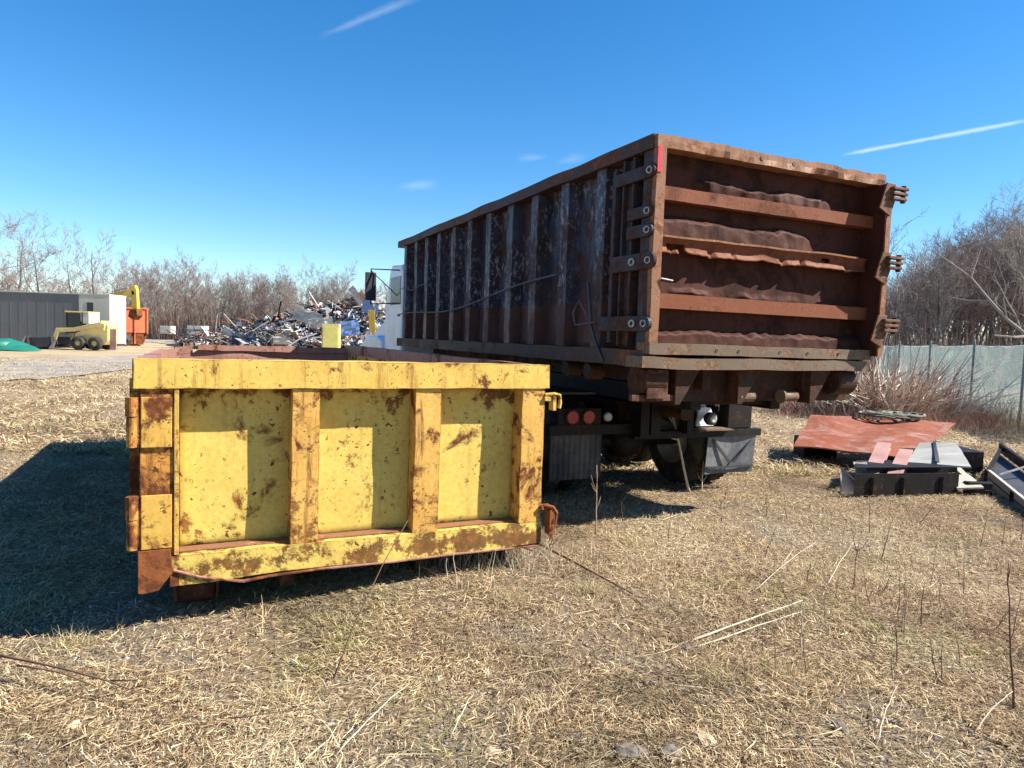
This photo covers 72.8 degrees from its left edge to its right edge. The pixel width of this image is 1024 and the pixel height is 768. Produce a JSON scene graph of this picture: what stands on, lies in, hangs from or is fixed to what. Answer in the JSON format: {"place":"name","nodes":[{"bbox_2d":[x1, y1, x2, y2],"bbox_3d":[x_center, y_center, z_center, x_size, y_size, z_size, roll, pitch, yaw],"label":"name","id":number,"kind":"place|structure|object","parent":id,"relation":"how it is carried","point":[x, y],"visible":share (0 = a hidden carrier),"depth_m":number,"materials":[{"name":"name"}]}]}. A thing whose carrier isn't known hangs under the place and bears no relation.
{"place":"outdoors","nodes":[
{"label":"outdoors","id":0,"kind":"place"},
{"bbox_2d":[0,355,140,380],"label":"gravel track","id":1,"kind":"structure","parent":0,"point":[59,371],"depth_m":25.30,"materials":[{"name":"gravel"}]},
{"bbox_2d":[0,342,1023,767],"bbox_3d":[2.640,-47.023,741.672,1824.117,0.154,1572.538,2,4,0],"label":"ground","id":2,"kind":"structure","parent":0,"point":[412,576],"depth_m":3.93,"materials":[{"name":"plant"}]},
{"bbox_2d":[0,338,42,350],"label":"tarp","id":3,"kind":"object","parent":2,"relation":"on","point":[8,344],"visible":1,"depth_m":38.63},
{"bbox_2d":[0,210,50,290],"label":"bare tree","id":4,"kind":"object","parent":2,"relation":"on","point":[11,233],"visible":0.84,"depth_m":67.25,"materials":[{"name":"brown plant"}]},
{"bbox_2d":[0,208,52,290],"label":"bare tree","id":5,"kind":"object","parent":2,"relation":"on","point":[11,271],"visible":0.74,"depth_m":70.78,"materials":[{"name":"brown plant"}]},
{"bbox_2d":[2,226,96,292],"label":"bare tree","id":6,"kind":"object","parent":2,"relation":"on","point":[24,261],"visible":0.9,"depth_m":65.00,"materials":[{"name":"brown plant"}]},
{"bbox_2d":[2,619,115,657],"bbox_3d":[-2.282,1.321,3.608,0.607,0.114,0.410,3,4,17],"label":"grass tuft","id":7,"kind":"object","parent":2,"relation":"on","point":[63,644],"visible":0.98,"depth_m":3.63,"materials":[{"name":"plant"}]},
{"bbox_2d":[16,664,102,688],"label":"dead stalk","id":8,"kind":"object","parent":2,"relation":"on","point":[38,668],"visible":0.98,"depth_m":3.13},
{"bbox_2d":[18,229,106,292],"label":"bare tree","id":9,"kind":"object","parent":2,"relation":"on","point":[69,279],"visible":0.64,"depth_m":69.28,"materials":[{"name":"brown plant"}]},
{"bbox_2d":[0,291,125,345],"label":"box trailer","id":10,"kind":"object","parent":2,"relation":"on","point":[23,314],"visible":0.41,"depth_m":45.86,"materials":[{"name":"grey metal"}]},
{"bbox_2d":[21,311,118,349],"bbox_3d":[-27.225,-3.341,43.190,5.600,2.350,2.190,2,4,0],"label":"skid steer loader","id":11,"kind":"object","parent":2,"relation":"on","point":[95,333],"visible":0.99,"depth_m":42.69,"materials":[{"name":"yellow metal"}]},
{"bbox_2d":[0,654,151,694],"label":"dead stalk","id":12,"kind":"object","parent":2,"relation":"on","point":[48,665],"visible":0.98,"depth_m":3.14,"materials":[{"name":"plant"}]},
{"bbox_2d":[60,221,136,293],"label":"bare tree","id":13,"kind":"object","parent":2,"relation":"on","point":[93,275],"visible":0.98,"depth_m":65.19,"materials":[{"name":"brown plant"}]},
{"bbox_2d":[61,253,142,301],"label":"bare tree","id":14,"kind":"object","parent":2,"relation":"on","point":[128,279],"visible":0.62,"depth_m":70.80,"materials":[{"name":"brown plant"}]},
{"bbox_2d":[110,285,142,345],"bbox_3d":[-30.679,-5.229,53.040,5.624,4.608,2.800,2,4,0],"label":"excavator","id":15,"kind":"object","parent":2,"relation":"on","point":[135,312],"visible":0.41,"depth_m":51.74,"materials":[{"name":"metal"}]},
{"bbox_2d":[126,307,148,344],"bbox_3d":[-31.241,-4.798,57.463,1.874,2.930,5.150,0,4,-30],"label":"orange container","id":16,"kind":"object","parent":2,"relation":"on","point":[137,331],"visible":0.58,"depth_m":55.46,"materials":[{"name":"metal"}]},
{"bbox_2d":[123,263,169,318],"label":"bare tree","id":17,"kind":"object","parent":2,"relation":"on","point":[142,272],"visible":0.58,"depth_m":88.56,"materials":[{"name":"brown plant"}]},
{"bbox_2d":[140,277,171,338],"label":"bare tree","id":18,"kind":"object","parent":2,"relation":"on","point":[149,299],"visible":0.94,"depth_m":83.82,"materials":[{"name":"brown plant"}]},
{"bbox_2d":[143,259,185,339],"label":"bare tree","id":19,"kind":"object","parent":2,"relation":"on","point":[167,288],"visible":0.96,"depth_m":84.35,"materials":[{"name":"brown plant"}]},
{"bbox_2d":[16,282,317,339],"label":"wood undergrowth","id":20,"kind":"object","parent":2,"relation":"on","point":[181,322],"visible":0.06,"depth_m":86.72,"materials":[{"name":"brown plant"}]},
{"bbox_2d":[146,255,203,317],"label":"bare tree","id":21,"kind":"object","parent":2,"relation":"on","point":[173,297],"visible":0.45,"depth_m":90.90,"materials":[{"name":"brown plant"}]},
{"bbox_2d":[145,243,215,321],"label":"bare tree","id":22,"kind":"object","parent":2,"relation":"on","point":[186,267],"visible":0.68,"depth_m":88.61,"materials":[{"name":"brown plant"}]},
{"bbox_2d":[171,269,218,322],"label":"bare tree","id":23,"kind":"object","parent":2,"relation":"on","point":[198,294],"visible":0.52,"depth_m":88.44,"materials":[{"name":"brown plant"}]},
{"bbox_2d":[174,264,216,324],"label":"bare tree","id":24,"kind":"object","parent":2,"relation":"on","point":[191,296],"visible":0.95,"depth_m":85.07,"materials":[{"name":"brown plant"}]},
{"bbox_2d":[190,285,221,324],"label":"bare tree","id":25,"kind":"object","parent":2,"relation":"on","point":[211,304],"visible":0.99,"depth_m":84.46,"materials":[{"name":"brown plant"}]},
{"bbox_2d":[195,272,239,325],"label":"bare tree","id":26,"kind":"object","parent":2,"relation":"on","point":[232,284],"visible":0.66,"depth_m":87.10,"materials":[{"name":"brown plant"}]},
{"bbox_2d":[212,277,253,323],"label":"bare tree","id":27,"kind":"object","parent":2,"relation":"on","point":[223,286],"visible":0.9,"depth_m":85.78,"materials":[{"name":"brown plant"}]},
{"bbox_2d":[223,262,256,322],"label":"bare tree","id":28,"kind":"object","parent":2,"relation":"on","point":[243,279],"visible":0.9,"depth_m":86.74,"materials":[{"name":"brown plant"}]},
{"bbox_2d":[233,270,273,319],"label":"bare tree","id":29,"kind":"object","parent":2,"relation":"on","point":[252,281],"visible":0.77,"depth_m":86.08,"materials":[{"name":"brown plant"}]},
{"bbox_2d":[248,275,282,319],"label":"bare tree","id":30,"kind":"object","parent":2,"relation":"on","point":[259,297],"visible":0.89,"depth_m":85.19,"materials":[{"name":"brown plant"}]},
{"bbox_2d":[249,263,291,316],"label":"bare tree","id":31,"kind":"object","parent":2,"relation":"on","point":[277,290],"visible":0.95,"depth_m":84.69,"materials":[{"name":"brown plant"}]},
{"bbox_2d":[166,290,385,349],"bbox_3d":[-19.419,-5.484,56.731,22.706,6.263,12.055,2,4,0],"label":"scrap heap","id":32,"kind":"object","parent":2,"relation":"on","point":[265,329],"visible":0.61,"depth_m":56.34,"materials":[{"name":"metal"}]},
{"bbox_2d":[231,333,256,345],"bbox_3d":[-20.430,-3.321,52.946,1.806,0.908,0.187,7,20,-12],"label":"scrap sheet","id":33,"kind":"object","parent":32,"relation":"on","point":[245,337],"visible":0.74,"depth_m":52.88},
{"bbox_2d":[292,305,321,323],"bbox_3d":[-15.871,-5.224,53.812,2.203,1.110,0.231,19,20,-3],"label":"scrap sheet","id":34,"kind":"object","parent":32,"relation":"on","point":[302,314],"visible":0.78,"depth_m":53.77,"materials":[{"name":"metal"}]},
{"bbox_2d":[308,317,332,327],"bbox_3d":[-14.547,-4.680,52.848,1.806,0.709,0.210,-7,22,-7],"label":"scrap sheet","id":35,"kind":"object","parent":32,"relation":"on","point":[316,323],"visible":0.85,"depth_m":52.81,"materials":[{"name":"metal"}]},
{"bbox_2d":[336,319,359,336],"bbox_3d":[-11.767,-3.982,49.867,1.605,1.106,0.164,-12,25,-19],"label":"scrap sheet","id":36,"kind":"object","parent":32,"relation":"on","point":[349,328],"visible":0.81,"depth_m":49.92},
{"bbox_2d":[258,273,298,314],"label":"bare tree","id":37,"kind":"object","parent":2,"relation":"on","point":[274,300],"visible":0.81,"depth_m":85.29,"materials":[{"name":"brown plant"}]},
{"bbox_2d":[234,673,328,718],"bbox_3d":[-1.033,1.382,3.131,0.446,0.109,0.382,2,4,0],"label":"grass tuft","id":38,"kind":"object","parent":2,"relation":"on","point":[286,692],"visible":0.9,"depth_m":3.14,"materials":[{"name":"plant"}]},
{"bbox_2d":[276,255,341,305],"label":"bare tree","id":39,"kind":"object","parent":2,"relation":"on","point":[324,273],"visible":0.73,"depth_m":88.40,"materials":[{"name":"brown plant"}]},
{"bbox_2d":[322,324,340,347],"bbox_3d":[-12.081,-3.052,46.413,1.098,1.897,1.020,2,4,-7],"label":"steel cabinet","id":40,"kind":"object","parent":2,"relation":"on","point":[331,335],"visible":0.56,"depth_m":45.91,"materials":[{"name":"yellow metal"}]},
{"bbox_2d":[322,262,356,303],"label":"bare tree","id":41,"kind":"object","parent":2,"relation":"on","point":[344,287],"visible":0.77,"depth_m":87.28,"materials":[{"name":"brown plant"}]},
{"bbox_2d":[125,345,561,602],"bbox_3d":[-2.178,0.367,6.959,2.618,1.457,6.211,0,4,-26],"label":"yellow dumpster","id":42,"kind":"object","parent":2,"relation":"on","point":[284,464],"visible":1,"depth_m":4.20,"materials":[{"name":"paint"}]},
{"bbox_2d":[179,388,513,546],"bbox_3d":[-0.930,0.469,4.341,2.138,0.940,0.025,0,4,-26],"label":"door panel","id":43,"kind":"structure","parent":42,"relation":"in","point":[233,443],"depth_m":4.26,"materials":[{"name":"yellow paint"}]},
{"bbox_2d":[333,521,407,678],"bbox_3d":[-0.704,1.063,3.490,0.015,0.678,0.483,5,5,36],"label":"standing stalk","id":44,"kind":"object","parent":2,"relation":"on","point":[361,610],"visible":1,"depth_m":3.43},
{"bbox_2d":[482,746,501,759],"bbox_3d":[-0.079,1.451,2.724,0.081,0.045,0.072,2,4,0],"label":"stone","id":45,"kind":"object","parent":2,"relation":"on","point":[489,750],"visible":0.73,"depth_m":2.71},
{"bbox_2d":[313,529,678,601],"bbox_3d":[-0.340,1.146,4.775,2.930,0.326,1.316,2,4,0],"label":"weed tuft","id":46,"kind":"object","parent":2,"relation":"on","point":[511,555],"visible":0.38,"depth_m":4.76,"materials":[{"name":"brown plant"}]},
{"bbox_2d":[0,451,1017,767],"bbox_3d":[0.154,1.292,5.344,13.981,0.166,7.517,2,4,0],"label":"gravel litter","id":47,"kind":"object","parent":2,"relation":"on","point":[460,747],"visible":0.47,"depth_m":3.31,"materials":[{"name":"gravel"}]},
{"bbox_2d":[474,583,544,611],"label":"grass tuft","id":48,"kind":"object","parent":2,"relation":"on","point":[506,598],"visible":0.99,"depth_m":4.20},
{"bbox_2d":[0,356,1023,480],"bbox_3d":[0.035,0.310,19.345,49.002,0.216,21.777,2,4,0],"label":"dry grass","id":49,"kind":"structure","parent":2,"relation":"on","point":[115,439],"depth_m":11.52,"materials":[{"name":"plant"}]},
{"bbox_2d":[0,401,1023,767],"bbox_3d":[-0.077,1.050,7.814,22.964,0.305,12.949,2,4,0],"label":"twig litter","id":50,"kind":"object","parent":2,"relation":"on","point":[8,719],"visible":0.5,"depth_m":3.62,"materials":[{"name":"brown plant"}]},
{"bbox_2d":[16,280,1021,353],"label":"distant wood","id":51,"kind":"object","parent":2,"relation":"on","point":[381,294],"depth_m":144.66,"materials":[{"name":"brown plant"}]},
{"bbox_2d":[362,264,779,491],"bbox_3d":[-0.102,-0.540,10.936,3.390,2.897,10.400,0,4,-25],"label":"roll off truck","id":52,"kind":"object","parent":2,"relation":"on","point":[588,423],"visible":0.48,"depth_m":7.57,"materials":[{"name":"black metal"}]},
{"bbox_2d":[397,133,908,404],"bbox_3d":[0.737,-1.131,9.122,2.702,2.093,7.530,0,4,-25],"label":"brown container","id":53,"kind":"object","parent":52,"relation":"on","point":[665,268],"visible":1,"depth_m":6.10,"materials":[{"name":"metal"}]},
{"bbox_2d":[538,543,633,593],"bbox_3d":[0.387,1.242,4.972,0.027,0.064,1.413,0,4,-32],"label":"steel rod","id":54,"kind":"object","parent":2,"relation":"on","point":[575,562],"visible":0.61,"depth_m":4.80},
{"bbox_2d":[559,575,621,597],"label":"grass tuft","id":55,"kind":"object","parent":2,"relation":"on","point":[588,587],"visible":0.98,"depth_m":4.41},
{"bbox_2d":[611,742,647,762],"bbox_3d":[0.467,1.471,2.754,0.157,0.072,0.104,2,4,0],"label":"stone","id":56,"kind":"object","parent":2,"relation":"on","point":[630,749],"visible":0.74,"depth_m":2.74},
{"bbox_2d":[657,743,683,761],"bbox_3d":[0.632,1.472,2.767,0.122,0.065,0.091,-1,5,-34],"label":"stone","id":57,"kind":"object","parent":2,"relation":"on","point":[671,747],"visible":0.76,"depth_m":2.75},
{"bbox_2d":[669,418,690,491],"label":"standing stalk","id":58,"kind":"object","parent":2,"relation":"on","point":[682,460],"visible":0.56,"depth_m":7.57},
{"bbox_2d":[691,730,719,750],"bbox_3d":[0.791,1.475,2.873,0.086,0.052,0.163,0,4,-31],"label":"stone","id":59,"kind":"object","parent":2,"relation":"on","point":[702,735],"visible":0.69,"depth_m":2.85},
{"bbox_2d":[674,648,754,690],"bbox_3d":[0.970,1.378,3.372,0.391,0.106,0.440,0,4,-32],"label":"grass tuft","id":60,"kind":"object","parent":2,"relation":"on","point":[708,668],"visible":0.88,"depth_m":3.36,"materials":[{"name":"plant"}]},
{"bbox_2d":[674,600,802,646],"bbox_3d":[1.314,1.361,3.964,1.053,0.089,0.017,0,4,-30],"label":"dead stalk","id":61,"kind":"object","parent":2,"relation":"on","point":[713,632],"visible":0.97,"depth_m":3.92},
{"bbox_2d":[709,637,813,687],"bbox_3d":[1.259,1.395,3.487,0.470,0.099,0.391,5,5,37],"label":"grass tuft","id":62,"kind":"object","parent":2,"relation":"on","point":[781,669],"visible":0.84,"depth_m":3.46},
{"bbox_2d":[793,435,836,458],"bbox_3d":[4.633,1.027,10.630,0.500,0.430,0.400,2,4,0],"label":"support block","id":63,"kind":"object","parent":2,"relation":"on","point":[812,452],"depth_m":10.43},
{"bbox_2d":[840,467,854,494],"bbox_3d":[3.807,1.116,7.868,0.166,0.304,0.428,3,4,21],"label":"scrap sheet","id":64,"kind":"object","parent":2,"relation":"on","point":[847,480],"visible":0.78,"depth_m":7.85,"materials":[{"name":"black metal"}]},
{"bbox_2d":[754,395,1023,437],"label":"brambles","id":65,"kind":"object","parent":2,"relation":"on","point":[974,416],"visible":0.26,"depth_m":16.36,"materials":[{"name":"brown plant"}]},
{"bbox_2d":[781,344,1023,419],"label":"brush pile","id":66,"kind":"object","parent":2,"relation":"on","point":[869,396],"visible":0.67,"depth_m":16.56,"materials":[{"name":"plant"}]},
{"bbox_2d":[877,207,929,376],"bbox_3d":[11.660,-2.812,22.341,3.196,6.939,2.052,4,4,31],"label":"bare tree","id":67,"kind":"object","parent":2,"relation":"on","point":[925,285],"visible":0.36,"depth_m":21.97,"materials":[{"name":"brown plant"}]},
{"bbox_2d":[854,460,958,497],"bbox_3d":[4.632,1.119,8.169,1.972,0.312,0.808,1,4,-12],"label":"steel trough","id":68,"kind":"object","parent":2,"relation":"on","point":[918,479],"visible":0.75,"depth_m":7.77,"materials":[{"name":"metal"}]},
{"bbox_2d":[863,442,890,473],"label":"steel beam","id":69,"kind":"structure","parent":68,"relation":"on","point":[880,452],"depth_m":8.55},
{"bbox_2d":[888,448,912,472],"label":"steel beam","id":70,"kind":"structure","parent":68,"relation":"on","point":[903,456],"depth_m":8.40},
{"bbox_2d":[908,442,970,467],"bbox_3d":[5.275,0.869,8.719,0.695,0.220,0.907,3,4,21],"label":"steel plate","id":71,"kind":"object","parent":68,"relation":"on","point":[950,453],"visible":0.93,"depth_m":8.62,"materials":[{"name":"metal"}]},
{"bbox_2d":[957,467,983,489],"bbox_3d":[5.371,1.115,8.146,0.258,0.142,0.892,4,4,32],"label":"board","id":72,"kind":"object","parent":68,"relation":"in","point":[964,475],"visible":0.81,"depth_m":8.05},
{"bbox_2d":[885,260,935,373],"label":"bare tree","id":73,"kind":"object","parent":2,"relation":"on","point":[907,317],"visible":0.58,"depth_m":40.02,"materials":[{"name":"brown plant"}]},
{"bbox_2d":[886,272,955,344],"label":"bare tree","id":74,"kind":"object","parent":2,"relation":"on","point":[901,293],"visible":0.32,"depth_m":44.55,"materials":[{"name":"brown plant"}]},
{"bbox_2d":[896,249,955,362],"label":"bare tree","id":75,"kind":"object","parent":2,"relation":"on","point":[927,340],"visible":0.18,"depth_m":42.89,"materials":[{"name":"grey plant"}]},
{"bbox_2d":[897,236,958,346],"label":"bare tree","id":76,"kind":"object","parent":2,"relation":"on","point":[916,261],"visible":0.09,"depth_m":55.68,"materials":[{"name":"brown plant"}]},
{"bbox_2d":[886,248,976,348],"bbox_3d":[23.429,-3.896,39.166,4.122,7.643,4.126,1,4,-20],"label":"bare tree","id":77,"kind":"object","parent":2,"relation":"on","point":[941,307],"visible":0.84,"depth_m":38.81,"materials":[{"name":"brown plant"}]},
{"bbox_2d":[894,226,971,358],"bbox_3d":[23.402,-4.497,39.094,4.118,8.883,3.952,5,5,35],"label":"bare tree","id":78,"kind":"object","parent":2,"relation":"on","point":[940,280],"visible":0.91,"depth_m":38.62,"materials":[{"name":"brown plant"}]},
{"bbox_2d":[893,239,975,357],"bbox_3d":[24.183,-4.316,40.396,4.012,8.372,4.574,3,4,12],"label":"bare tree","id":79,"kind":"object","parent":2,"relation":"on","point":[921,260],"visible":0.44,"depth_m":40.06,"materials":[{"name":"brown plant"}]},
{"bbox_2d":[887,446,983,473],"bbox_3d":[5.817,1.126,9.682,1.100,0.500,0.600,2,4,0],"label":"support block","id":80,"kind":"object","parent":2,"relation":"on","point":[975,459],"depth_m":9.38,"materials":[{"name":"metal"}]},
{"bbox_2d":[794,415,954,457],"bbox_3d":[5.367,0.747,10.157,2.001,0.367,2.499,4,4,30],"label":"steel plate","id":81,"kind":"object","parent":80,"relation":"on","point":[850,434],"visible":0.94,"depth_m":10.20,"materials":[{"name":"metal"}]},
{"bbox_2d":[857,410,925,419],"bbox_3d":[5.965,0.484,10.922,1.062,0.110,0.579,2,4,0],"label":"hose","id":82,"kind":"object","parent":81,"relation":"on","point":[897,415],"visible":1,"depth_m":10.71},
{"bbox_2d":[903,237,970,341],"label":"bare tree","id":83,"kind":"object","parent":2,"relation":"on","point":[930,269],"visible":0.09,"depth_m":48.67,"materials":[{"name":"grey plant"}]},
{"bbox_2d":[855,314,1022,389],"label":"wood undergrowth","id":84,"kind":"object","parent":2,"relation":"on","point":[911,339],"visible":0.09,"depth_m":36.25,"materials":[{"name":"brown plant"}]},
{"bbox_2d":[899,249,979,341],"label":"bare tree","id":85,"kind":"object","parent":2,"relation":"on","point":[940,284],"visible":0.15,"depth_m":45.33,"materials":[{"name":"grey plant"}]},
{"bbox_2d":[865,370,1023,432],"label":"dry brush","id":86,"kind":"object","parent":2,"relation":"on","point":[1017,420],"visible":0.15,"depth_m":16.75,"materials":[{"name":"brown plant"}]},
{"bbox_2d":[874,340,1023,424],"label":"metal fence","id":87,"kind":"object","parent":2,"relation":"on","point":[1006,366],"visible":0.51,"depth_m":19.88,"materials":[{"name":"grey"}]},
{"bbox_2d":[922,229,989,346],"bbox_3d":[32.868,-5.864,50.432,6.456,10.800,5.211,2,4,8],"label":"bare tree","id":88,"kind":"object","parent":2,"relation":"on","point":[935,247],"visible":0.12,"depth_m":50.82,"materials":[{"name":"brown plant"}]},
{"bbox_2d":[930,246,1007,344],"bbox_3d":[32.355,-5.212,49.712,5.698,9.532,4.599,4,4,32],"label":"bare tree","id":89,"kind":"object","parent":2,"relation":"on","point":[965,305],"visible":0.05,"depth_m":49.11,"materials":[{"name":"brown plant"}]},
{"bbox_2d":[919,239,1021,373],"bbox_3d":[25.908,-4.154,39.645,4.949,8.278,3.994,4,4,26],"label":"bare tree","id":90,"kind":"object","parent":2,"relation":"on","point":[968,305],"visible":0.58,"depth_m":39.77,"materials":[{"name":"brown plant"}]},
{"bbox_2d":[928,228,1017,360],"bbox_3d":[30.035,-5.076,44.120,8.712,9.803,4.582,1,4,-10],"label":"bare tree","id":91,"kind":"object","parent":2,"relation":"on","point":[980,245],"visible":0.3,"depth_m":43.95,"materials":[{"name":"brown plant"}]},
{"bbox_2d":[946,219,999,344],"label":"bare tree","id":92,"kind":"object","parent":2,"relation":"on","point":[973,255],"visible":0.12,"depth_m":49.78,"materials":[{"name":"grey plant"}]},
{"bbox_2d":[932,247,1023,337],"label":"leaning tree","id":93,"kind":"object","parent":2,"relation":"on","point":[1005,316],"visible":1,"depth_m":26.33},
{"bbox_2d":[963,481,992,496],"bbox_3d":[5.340,1.208,7.963,0.280,0.170,0.100,2,4,0],"label":"support block","id":94,"kind":"object","parent":2,"relation":"on","point":[988,486],"depth_m":7.92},
{"bbox_2d":[943,217,1023,328],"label":"bare tree","id":95,"kind":"object","parent":2,"relation":"on","point":[1018,304],"visible":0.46,"depth_m":40.45,"materials":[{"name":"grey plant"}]},
{"bbox_2d":[944,206,1022,366],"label":"bare tree","id":96,"kind":"object","parent":2,"relation":"on","point":[990,337],"visible":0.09,"depth_m":46.58,"materials":[{"name":"brown plant"}]},
{"bbox_2d":[948,245,1023,367],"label":"bare tree","id":97,"kind":"object","parent":2,"relation":"on","point":[993,288],"visible":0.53,"depth_m":40.75,"materials":[{"name":"brown plant"}]},
{"bbox_2d":[951,213,1022,344],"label":"bare tree","id":98,"kind":"object","parent":2,"relation":"on","point":[983,334],"visible":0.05,"depth_m":49.45,"materials":[{"name":"brown plant"}]},
{"bbox_2d":[963,177,1023,334],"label":"bare tree","id":99,"kind":"object","parent":2,"relation":"on","point":[1007,244],"visible":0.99,"depth_m":29.75,"materials":[{"name":"brown plant"}]},
{"bbox_2d":[966,238,1023,344],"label":"bare tree","id":100,"kind":"object","parent":2,"relation":"on","point":[1006,281],"visible":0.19,"depth_m":42.59,"materials":[{"name":"brown plant"}]},
{"bbox_2d":[968,213,1023,359],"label":"bare tree","id":101,"kind":"object","parent":2,"relation":"on","point":[1009,324],"visible":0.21,"depth_m":43.76,"materials":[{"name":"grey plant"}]},
{"bbox_2d":[974,267,1023,328],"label":"bare tree","id":102,"kind":"object","parent":2,"relation":"on","point":[1013,294],"visible":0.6,"depth_m":38.83,"materials":[{"name":"brown plant"}]},
{"bbox_2d":[978,208,1023,382],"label":"bare tree","id":103,"kind":"object","parent":2,"relation":"on","point":[1015,249],"visible":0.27,"depth_m":41.67,"materials":[{"name":"brown plant"}]},
{"bbox_2d":[987,563,1014,708],"bbox_3d":[2.267,1.157,3.192,0.145,0.689,0.045,3,4,10],"label":"standing stalk","id":104,"kind":"object","parent":2,"relation":"on","point":[1011,666],"visible":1,"depth_m":3.20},
{"bbox_2d":[979,198,1023,315],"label":"bare tree","id":105,"kind":"object","parent":2,"relation":"on","point":[1021,271],"visible":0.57,"depth_m":38.14,"materials":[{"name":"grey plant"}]},
{"bbox_2d":[979,190,1023,344],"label":"bare tree","id":106,"kind":"object","parent":2,"relation":"on","point":[1002,233],"visible":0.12,"depth_m":59.45,"materials":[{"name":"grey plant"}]},
{"bbox_2d":[984,443,1023,511],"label":"angle iron frame","id":107,"kind":"object","parent":2,"relation":"on","point":[1004,475],"visible":0.93,"depth_m":8.62,"materials":[{"name":"metal"}]},
{"bbox_2d":[0,0,1023,344],"label":"sky","id":108,"kind":"structure","parent":0,"point":[266,134],"materials":[{"name":"blue"}]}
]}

